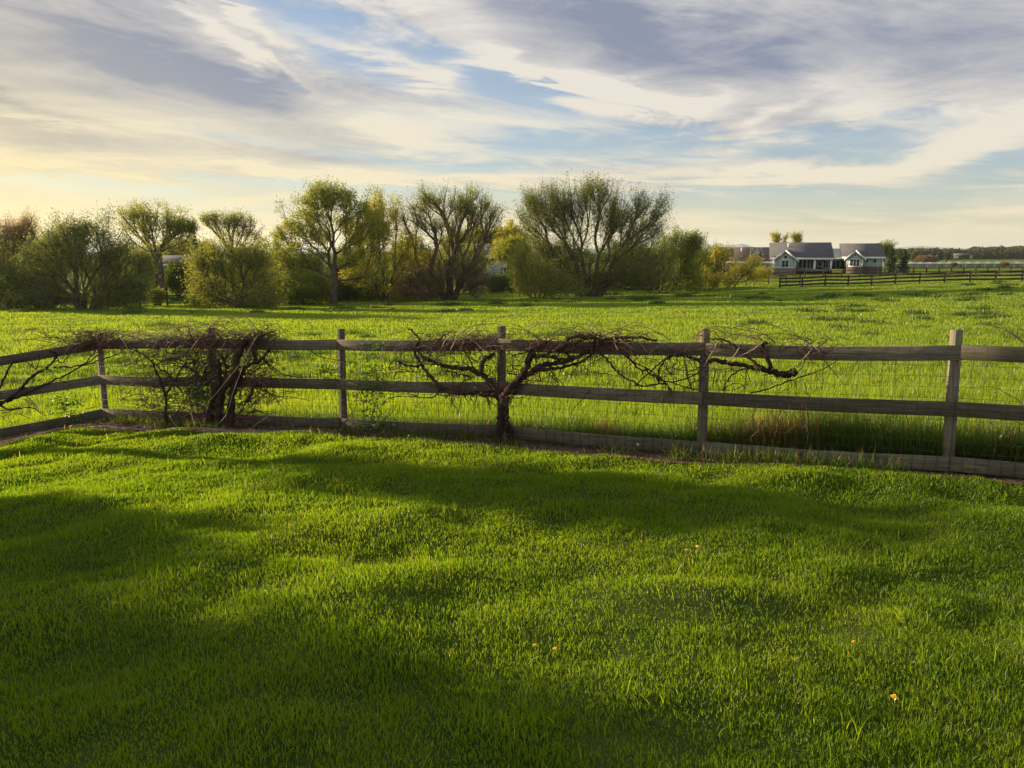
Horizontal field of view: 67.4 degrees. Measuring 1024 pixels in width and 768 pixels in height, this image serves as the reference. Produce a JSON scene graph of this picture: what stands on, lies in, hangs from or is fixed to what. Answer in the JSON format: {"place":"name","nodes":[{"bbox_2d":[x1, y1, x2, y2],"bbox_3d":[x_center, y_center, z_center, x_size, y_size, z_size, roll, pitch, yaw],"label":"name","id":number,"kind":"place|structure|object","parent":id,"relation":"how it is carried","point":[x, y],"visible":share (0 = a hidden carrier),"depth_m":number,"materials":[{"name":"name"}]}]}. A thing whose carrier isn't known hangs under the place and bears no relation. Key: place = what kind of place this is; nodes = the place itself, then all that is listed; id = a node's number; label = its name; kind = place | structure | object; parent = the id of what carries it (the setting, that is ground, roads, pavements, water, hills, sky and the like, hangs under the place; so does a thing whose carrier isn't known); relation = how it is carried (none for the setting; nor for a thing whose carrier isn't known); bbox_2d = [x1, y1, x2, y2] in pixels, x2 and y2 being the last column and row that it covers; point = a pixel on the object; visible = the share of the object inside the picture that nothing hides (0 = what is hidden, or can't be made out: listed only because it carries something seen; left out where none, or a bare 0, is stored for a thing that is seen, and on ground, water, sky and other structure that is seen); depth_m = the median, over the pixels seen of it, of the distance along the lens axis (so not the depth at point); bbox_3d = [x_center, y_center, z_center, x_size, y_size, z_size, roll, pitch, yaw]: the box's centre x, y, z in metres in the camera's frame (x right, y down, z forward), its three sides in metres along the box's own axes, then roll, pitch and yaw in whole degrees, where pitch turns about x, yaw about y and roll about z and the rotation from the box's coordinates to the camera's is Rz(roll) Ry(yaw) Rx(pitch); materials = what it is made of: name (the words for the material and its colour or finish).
{"place":"outdoors","nodes":[
{"label":"outdoors","id":0,"kind":"place"},
{"bbox_2d":[0,253,1023,767],"bbox_3d":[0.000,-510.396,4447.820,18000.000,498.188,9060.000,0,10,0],"label":"ground","id":1,"kind":"structure","parent":0,"point":[692,609],"depth_m":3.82,"materials":[{"name":"green plant"}]},
{"bbox_2d":[0,204,43,307],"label":"poplar tree","id":2,"kind":"object","parent":1,"relation":"on","point":[12,230],"visible":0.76,"depth_m":66.54,"materials":[{"name":"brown plant"}]},
{"bbox_2d":[0,234,52,308],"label":"thicket bush","id":3,"kind":"object","parent":1,"relation":"on","point":[10,269],"visible":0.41,"depth_m":61.75,"materials":[{"name":"green plant"}]},
{"bbox_2d":[0,276,69,308],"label":"shrub","id":4,"kind":"object","parent":1,"relation":"on","point":[35,307],"depth_m":65.50,"materials":[{"name":"green plant"}]},
{"bbox_2d":[11,228,91,284],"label":"background tree","id":5,"kind":"object","parent":1,"relation":"on","point":[47,258],"visible":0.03,"depth_m":97.81,"materials":[{"name":"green plant"}]},
{"bbox_2d":[1,201,177,309],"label":"bush","id":6,"kind":"object","parent":1,"relation":"on","point":[74,241],"visible":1,"depth_m":60.76,"materials":[{"name":"green plant"}]},
{"bbox_2d":[79,235,148,287],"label":"background tree","id":7,"kind":"object","parent":1,"relation":"on","point":[113,254],"visible":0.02,"depth_m":90.48,"materials":[{"name":"green plant"}]},
{"bbox_2d":[85,269,154,305],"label":"shrub","id":8,"kind":"object","parent":1,"relation":"on","point":[120,284],"visible":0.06,"depth_m":68.91,"materials":[{"name":"green plant"}]},
{"bbox_2d":[110,246,164,288],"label":"background tree","id":9,"kind":"object","parent":1,"relation":"on","point":[150,268],"visible":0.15,"depth_m":82.69,"materials":[{"name":"green plant"}]},
{"bbox_2d":[111,292,195,306],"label":"board fence","id":10,"kind":"object","parent":1,"relation":"on","point":[166,295],"visible":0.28,"depth_m":69.78,"materials":[{"name":"brown wood"}]},
{"bbox_2d":[147,286,165,305],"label":"round bush","id":11,"kind":"object","parent":1,"relation":"on","point":[161,299],"visible":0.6,"depth_m":71.38,"materials":[{"name":"green plant"}]},
{"bbox_2d":[110,197,203,290],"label":"cottonwood tree","id":12,"kind":"object","parent":1,"relation":"on","point":[174,226],"visible":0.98,"depth_m":81.88,"materials":[{"name":"green plant"}]},
{"bbox_2d":[35,425,312,435],"bbox_3d":[-4.718,0.663,10.706,4.456,0.394,0.389,3,10,15],"label":"garden edging","id":13,"kind":"object","parent":1,"relation":"on","point":[128,428],"visible":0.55,"depth_m":10.68,"materials":[{"name":"brown wood"}]},
{"bbox_2d":[164,258,195,298],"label":"round bush","id":14,"kind":"object","parent":1,"relation":"on","point":[172,282],"visible":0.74,"depth_m":84.42,"materials":[{"name":"green plant"}]},
{"bbox_2d":[152,236,215,255],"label":"background tree","id":15,"kind":"object","parent":1,"relation":"on","point":[182,250],"visible":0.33,"depth_m":114.57,"materials":[{"name":"green plant"}]},
{"bbox_2d":[162,255,209,288],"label":"house","id":16,"kind":"structure","parent":1,"relation":"on","point":[177,258],"depth_m":108.03,"materials":[{"name":"grey"}]},
{"bbox_2d":[192,233,198,255],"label":"conifer tree","id":17,"kind":"object","parent":1,"relation":"on","point":[194,243],"visible":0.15,"depth_m":110.03,"materials":[{"name":"green plant"}]},
{"bbox_2d":[198,262,247,301],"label":"shrub","id":18,"kind":"object","parent":1,"relation":"on","point":[229,287],"visible":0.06,"depth_m":76.33,"materials":[{"name":"green plant"}]},
{"bbox_2d":[197,204,266,265],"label":"cottonwood tree","id":19,"kind":"object","parent":1,"relation":"on","point":[234,223],"visible":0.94,"depth_m":86.05,"materials":[{"name":"green plant"}]},
{"bbox_2d":[176,225,294,308],"bbox_3d":[-23.780,-9.208,65.246,10.448,8.413,6.696,0,10,0],"label":"bush","id":20,"kind":"object","parent":1,"relation":"on","point":[251,259],"visible":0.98,"depth_m":64.78,"materials":[{"name":"green plant"}]},
{"bbox_2d":[244,266,296,303],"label":"shrub","id":21,"kind":"object","parent":1,"relation":"on","point":[286,280],"visible":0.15,"depth_m":71.25,"materials":[{"name":"green plant"}]},
{"bbox_2d":[250,227,296,271],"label":"background tree","id":22,"kind":"object","parent":1,"relation":"on","point":[273,243],"visible":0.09,"depth_m":91.76,"materials":[{"name":"green plant"}]},
{"bbox_2d":[266,249,291,279],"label":"shrub","id":23,"kind":"object","parent":1,"relation":"on","point":[277,263],"visible":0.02,"depth_m":81.06,"materials":[{"name":"green plant"}]},
{"bbox_2d":[271,241,339,279],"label":"background tree","id":24,"kind":"object","parent":1,"relation":"on","point":[318,265],"visible":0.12,"depth_m":88.28,"materials":[{"name":"green plant"}]},
{"bbox_2d":[280,264,338,303],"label":"shrub","id":25,"kind":"object","parent":1,"relation":"on","point":[311,286],"visible":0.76,"depth_m":74.72,"materials":[{"name":"green plant"}]},
{"bbox_2d":[289,266,352,301],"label":"shrub","id":26,"kind":"object","parent":1,"relation":"on","point":[341,290],"visible":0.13,"depth_m":80.78,"materials":[{"name":"green plant"}]},
{"bbox_2d":[265,175,395,304],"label":"cottonwood tree","id":27,"kind":"object","parent":1,"relation":"on","point":[328,202],"visible":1,"depth_m":72.12,"materials":[{"name":"green plant"}]},
{"bbox_2d":[320,236,381,277],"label":"background tree","id":28,"kind":"object","parent":1,"relation":"on","point":[341,261],"visible":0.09,"depth_m":90.17,"materials":[{"name":"green plant"}]},
{"bbox_2d":[338,267,381,300],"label":"shrub","id":29,"kind":"object","parent":1,"relation":"on","point":[349,297],"visible":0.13,"depth_m":82.02,"materials":[{"name":"green plant"}]},
{"bbox_2d":[338,184,442,301],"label":"maple tree","id":30,"kind":"object","parent":1,"relation":"on","point":[385,296],"visible":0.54,"depth_m":78.55,"materials":[{"name":"green plant"}]},
{"bbox_2d":[350,268,445,300],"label":"shrub","id":31,"kind":"object","parent":1,"relation":"on","point":[370,295],"visible":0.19,"depth_m":81.86,"materials":[{"name":"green plant"}]},
{"bbox_2d":[386,231,443,272],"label":"background tree","id":32,"kind":"object","parent":1,"relation":"on","point":[417,246],"visible":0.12,"depth_m":95.60,"materials":[{"name":"green plant"}]},
{"bbox_2d":[385,261,445,292],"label":"shrub","id":33,"kind":"object","parent":1,"relation":"on","point":[407,272],"visible":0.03,"depth_m":90.57,"materials":[{"name":"green plant"}]},
{"bbox_2d":[390,241,502,301],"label":"brush bush","id":34,"kind":"object","parent":1,"relation":"on","point":[427,284],"visible":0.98,"depth_m":76.87,"materials":[{"name":"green plant"}]},
{"bbox_2d":[384,176,512,299],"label":"cottonwood tree","id":35,"kind":"object","parent":1,"relation":"on","point":[466,209],"visible":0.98,"depth_m":77.78,"materials":[{"name":"green plant"}]},
{"bbox_2d":[435,232,486,289],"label":"background tree","id":36,"kind":"object","parent":1,"relation":"on","point":[461,246],"visible":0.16,"depth_m":102.57,"materials":[{"name":"green plant"}]},
{"bbox_2d":[456,243,494,291],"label":"background tree","id":37,"kind":"object","parent":1,"relation":"on","point":[471,254],"visible":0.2,"depth_m":94.32,"materials":[{"name":"green plant"}]},
{"bbox_2d":[461,224,499,243],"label":"background tree","id":38,"kind":"object","parent":1,"relation":"on","point":[488,242],"visible":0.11,"depth_m":146.26,"materials":[{"name":"green plant"}]},
{"bbox_2d":[456,244,514,279],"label":"two storey house","id":39,"kind":"structure","parent":1,"relation":"on","point":[498,267],"depth_m":117.68,"materials":[{"name":"grey"}]},
{"bbox_2d":[500,267,509,274],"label":"window","id":40,"kind":"structure","parent":39,"relation":"in","point":[503,269],"depth_m":117.69,"materials":[{"name":"grey glass"}]},
{"bbox_2d":[478,268,523,292],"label":"shrub","id":41,"kind":"object","parent":1,"relation":"on","point":[504,280],"visible":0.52,"depth_m":94.13,"materials":[{"name":"green plant"}]},
{"bbox_2d":[487,230,531,271],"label":"background tree","id":42,"kind":"object","parent":1,"relation":"on","point":[506,245],"visible":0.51,"depth_m":95.90,"materials":[{"name":"green plant"}]},
{"bbox_2d":[0,273,1023,436],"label":"meadow grass","id":43,"kind":"structure","parent":1,"relation":"on","point":[885,391],"depth_m":26.29,"materials":[{"name":"green plant"}]},
{"bbox_2d":[0,391,1023,476],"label":"tall fence grass","id":44,"kind":"structure","parent":1,"relation":"on","point":[883,441],"depth_m":7.89,"materials":[{"name":"green plant"}]},
{"bbox_2d":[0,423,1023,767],"bbox_3d":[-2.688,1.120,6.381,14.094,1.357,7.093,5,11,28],"label":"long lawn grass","id":45,"kind":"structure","parent":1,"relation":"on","point":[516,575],"depth_m":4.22,"materials":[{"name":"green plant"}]},
{"bbox_2d":[0,425,1023,767],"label":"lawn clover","id":46,"kind":"object","parent":1,"relation":"on","point":[590,595],"visible":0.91,"depth_m":3.54,"materials":[{"name":"green plant"}]},
{"bbox_2d":[493,217,535,250],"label":"background tree","id":47,"kind":"object","parent":1,"relation":"on","point":[510,229],"visible":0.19,"depth_m":136.46,"materials":[{"name":"green plant"}]},
{"bbox_2d":[502,235,595,298],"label":"willow tree","id":48,"kind":"object","parent":1,"relation":"on","point":[527,284],"visible":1,"depth_m":76.62,"materials":[{"name":"green plant"}]},
{"bbox_2d":[93,245,1023,259],"bbox_3d":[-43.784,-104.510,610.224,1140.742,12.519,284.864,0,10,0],"label":"distant woods","id":49,"kind":"object","parent":1,"relation":"on","point":[998,252],"visible":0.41,"depth_m":517.23,"materials":[{"name":"green plant"}]},
{"bbox_2d":[534,238,592,270],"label":"background tree","id":50,"kind":"object","parent":1,"relation":"on","point":[576,255],"visible":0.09,"depth_m":117.01,"materials":[{"name":"green plant"}]},
{"bbox_2d":[556,263,591,289],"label":"shrub","id":51,"kind":"object","parent":1,"relation":"on","point":[582,273],"visible":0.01,"depth_m":96.31,"materials":[{"name":"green plant"}]},
{"bbox_2d":[496,169,687,296],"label":"willow tree","id":52,"kind":"object","parent":1,"relation":"on","point":[560,209],"visible":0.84,"depth_m":79.54,"materials":[{"name":"green plant"}]},
{"bbox_2d":[585,259,661,289],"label":"shrub","id":53,"kind":"object","parent":1,"relation":"on","point":[613,274],"visible":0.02,"depth_m":97.54,"materials":[{"name":"green plant"}]},
{"bbox_2d":[593,241,662,268],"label":"background tree","id":54,"kind":"object","parent":1,"relation":"on","point":[624,247],"visible":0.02,"depth_m":123.29,"materials":[{"name":"green plant"}]},
{"bbox_2d":[640,262,680,289],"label":"shrub","id":55,"kind":"object","parent":1,"relation":"on","point":[661,278],"visible":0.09,"depth_m":96.21,"materials":[{"name":"green plant"}]},
{"bbox_2d":[623,225,709,293],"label":"elm tree","id":56,"kind":"object","parent":1,"relation":"on","point":[691,243],"visible":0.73,"depth_m":86.11,"materials":[{"name":"green plant"}]},
{"bbox_2d":[675,261,726,290],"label":"shrub","id":57,"kind":"object","parent":1,"relation":"on","point":[713,283],"visible":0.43,"depth_m":91.81,"materials":[{"name":"green plant"}]},
{"bbox_2d":[690,245,715,265],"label":"background tree","id":58,"kind":"object","parent":1,"relation":"on","point":[706,254],"visible":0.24,"depth_m":110.12,"materials":[{"name":"green plant"}]},
{"bbox_2d":[682,243,730,277],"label":"background tree","id":59,"kind":"object","parent":1,"relation":"on","point":[715,269],"visible":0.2,"depth_m":126.85,"materials":[{"name":"green plant"}]},
{"bbox_2d":[706,239,740,288],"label":"leaning tree","id":60,"kind":"object","parent":1,"relation":"on","point":[724,254],"visible":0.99,"depth_m":93.66,"materials":[{"name":"green plant"}]},
{"bbox_2d":[708,247,772,275],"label":"ranch house","id":61,"kind":"structure","parent":1,"relation":"on","point":[763,252],"depth_m":134.35,"materials":[{"name":"grey"}]},
{"bbox_2d":[721,247,768,288],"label":"tree","id":62,"kind":"object","parent":1,"relation":"on","point":[748,269],"visible":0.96,"depth_m":93.69,"materials":[{"name":"green plant"}]},
{"bbox_2d":[743,264,775,285],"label":"bush","id":63,"kind":"object","parent":1,"relation":"on","point":[760,271],"visible":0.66,"depth_m":96.70,"materials":[{"name":"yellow plant"}]},
{"bbox_2d":[724,275,800,284],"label":"board fence","id":64,"kind":"object","parent":1,"relation":"on","point":[786,276],"visible":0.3,"depth_m":98.87,"materials":[{"name":"brown wood"}]},
{"bbox_2d":[769,230,789,242],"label":"garden tree","id":65,"kind":"object","parent":1,"relation":"on","point":[776,237],"visible":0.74,"depth_m":161.87,"materials":[{"name":"green plant"}]},
{"bbox_2d":[789,229,803,242],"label":"garden tree","id":66,"kind":"object","parent":1,"relation":"on","point":[797,236],"visible":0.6,"depth_m":161.88,"materials":[{"name":"green plant"}]},
{"bbox_2d":[769,242,885,274],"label":"ranch house","id":67,"kind":"structure","parent":1,"relation":"on","point":[803,257],"depth_m":122.94,"materials":[{"name":"grey"}]},
{"bbox_2d":[781,260,788,267],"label":"window","id":68,"kind":"structure","parent":67,"relation":"in","point":[784,263],"depth_m":123.09,"materials":[{"name":"white glass"}]},
{"bbox_2d":[798,260,802,267],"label":"window","id":69,"kind":"structure","parent":67,"relation":"in","point":[800,262],"depth_m":125.03,"materials":[{"name":"grey glass"}]},
{"bbox_2d":[802,260,806,267],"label":"window","id":70,"kind":"structure","parent":67,"relation":"in","point":[804,264],"depth_m":124.79,"materials":[{"name":"black glass"}]},
{"bbox_2d":[806,260,810,268],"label":"window","id":71,"kind":"structure","parent":67,"relation":"in","point":[808,261],"depth_m":124.61,"materials":[{"name":"black glass"}]},
{"bbox_2d":[817,260,821,266],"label":"window","id":72,"kind":"structure","parent":67,"relation":"in","point":[819,262],"depth_m":123.85,"materials":[{"name":"black glass"}]},
{"bbox_2d":[823,260,828,267],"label":"window","id":73,"kind":"structure","parent":67,"relation":"in","point":[825,262],"depth_m":123.52,"materials":[{"name":"black glass"}]},
{"bbox_2d":[835,260,840,268],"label":"window","id":74,"kind":"structure","parent":67,"relation":"in","point":[837,262],"depth_m":124.83,"materials":[{"name":"glass"}]},
{"bbox_2d":[849,259,859,266],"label":"window","id":75,"kind":"structure","parent":67,"relation":"in","point":[853,262],"depth_m":118.09,"materials":[{"name":"white glass"}]},
{"bbox_2d":[876,238,899,268],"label":"garden tree","id":76,"kind":"object","parent":1,"relation":"on","point":[888,247],"visible":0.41,"depth_m":147.36,"materials":[{"name":"green plant"}]},
{"bbox_2d":[883,248,898,272],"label":"conifer tree","id":77,"kind":"object","parent":1,"relation":"on","point":[891,260],"visible":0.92,"depth_m":130.00,"materials":[{"name":"green plant"}]},
{"bbox_2d":[890,694,898,712],"bbox_3d":[1.501,1.266,3.020,0.030,0.096,0.034,3,10,19],"label":"dandelion","id":78,"kind":"object","parent":1,"relation":"on","point":[894,697],"visible":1,"depth_m":3.02,"materials":[{"name":"yellow plant"}]},
{"bbox_2d":[767,267,1022,279],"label":"board fence","id":79,"kind":"object","parent":1,"relation":"on","point":[887,272],"visible":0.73,"depth_m":113.00,"materials":[{"name":"brown wood"}]},
{"bbox_2d":[779,270,1023,287],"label":"board fence","id":80,"kind":"object","parent":1,"relation":"on","point":[918,281],"visible":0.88,"depth_m":89.03,"materials":[{"name":"brown wood"}]},
{"bbox_2d":[897,249,909,272],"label":"conifer tree","id":81,"kind":"object","parent":1,"relation":"on","point":[903,261],"visible":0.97,"depth_m":130.08,"materials":[{"name":"green plant"}]},
{"bbox_2d":[910,252,917,260],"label":"round tree","id":82,"kind":"object","parent":1,"relation":"on","point":[913,255],"visible":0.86,"depth_m":324.86,"materials":[{"name":"green plant"}]},
{"bbox_2d":[912,254,938,261],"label":"mound bush","id":83,"kind":"object","parent":1,"relation":"on","point":[926,258],"visible":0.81,"depth_m":294.08,"materials":[{"name":"brown plant"}]},
{"bbox_2d":[936,251,942,261],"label":"round tree","id":84,"kind":"object","parent":1,"relation":"on","point":[939,255],"visible":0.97,"depth_m":334.80,"materials":[{"name":"green plant"}]},
{"bbox_2d":[944,252,950,261],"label":"round tree","id":85,"kind":"object","parent":1,"relation":"on","point":[947,255],"visible":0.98,"depth_m":339.62,"materials":[{"name":"green plant"}]},
{"bbox_2d":[883,262,1023,266],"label":"white fence","id":86,"kind":"object","parent":1,"relation":"on","point":[957,262],"visible":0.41,"depth_m":226.40,"materials":[{"name":"white wood"}]},
{"bbox_2d":[896,264,1023,267],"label":"board fence","id":87,"kind":"object","parent":1,"relation":"on","point":[979,265],"visible":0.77,"depth_m":197.54,"materials":[{"name":"wood"}]},
{"bbox_2d":[953,253,971,258],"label":"barn","id":88,"kind":"structure","parent":1,"relation":"on","point":[962,255],"depth_m":325.56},
{"bbox_2d":[0,418,1023,484],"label":"soil path","id":89,"kind":"structure","parent":0,"point":[573,447],"depth_m":8.86,"materials":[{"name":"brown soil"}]},
{"bbox_2d":[0,326,1023,479],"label":"wooden fence","id":90,"kind":"object","parent":89,"relation":"on","point":[953,353],"visible":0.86,"depth_m":8.28,"materials":[{"name":"wood"}]},
{"bbox_2d":[0,325,167,428],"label":"grapevine","id":91,"kind":"object","parent":90,"relation":"attached to","point":[94,340],"visible":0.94,"depth_m":11.48,"materials":[{"name":"brown plant"}]},
{"bbox_2d":[77,316,351,428],"bbox_3d":[-4.323,-0.119,10.840,4.842,1.765,0.486,4,11,22],"label":"grapevine","id":92,"kind":"object","parent":90,"relation":"attached to","point":[217,397],"visible":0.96,"depth_m":10.63,"materials":[{"name":"brown plant"}]},
{"bbox_2d":[309,332,406,432],"bbox_3d":[-2.017,-0.036,9.969,1.594,1.354,0.230,4,11,24],"label":"climbing plant","id":93,"kind":"object","parent":90,"relation":"attached to","point":[327,371],"visible":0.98,"depth_m":9.90,"materials":[{"name":"green plant"}]},
{"bbox_2d":[645,322,848,444],"bbox_3d":[2.348,-0.011,7.898,2.004,1.289,0.484,5,11,25],"label":"grapevine","id":94,"kind":"object","parent":90,"relation":"attached to","point":[769,370],"visible":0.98,"depth_m":7.81,"materials":[{"name":"brown plant"}]},
{"bbox_2d":[968,322,1023,452],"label":"grapevine","id":95,"kind":"object","parent":90,"relation":"attached to","point":[1018,338],"visible":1,"depth_m":6.88,"materials":[{"name":"plant"}]},
{"bbox_2d":[109,413,922,471],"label":"fence edge grass","id":96,"kind":"structure","parent":89,"relation":"on","point":[731,455],"depth_m":8.15,"materials":[{"name":"green plant"}]},
{"bbox_2d":[373,322,692,443],"bbox_3d":[0.052,0.050,9.007,4.019,1.661,0.484,5,11,25],"label":"grapevine","id":97,"kind":"object","parent":89,"relation":"on","point":[503,425],"visible":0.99,"depth_m":8.97,"materials":[{"name":"brown plant"}]},
{"bbox_2d":[0,0,1023,248],"label":"sky","id":98,"kind":"structure","parent":0,"point":[835,121],"materials":[{"name":"blue"}]},
{"bbox_2d":[83,246,968,252],"bbox_3d":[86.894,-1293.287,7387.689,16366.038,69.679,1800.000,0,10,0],"label":"hills","id":99,"kind":"structure","parent":0,"point":[925,247],"depth_m":7194.97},
{"bbox_2d":[724,244,751,246],"bbox_3d":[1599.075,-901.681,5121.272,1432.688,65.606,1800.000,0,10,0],"label":"hills","id":100,"kind":"structure","parent":0,"point":[740,245],"depth_m":4988.27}
]}

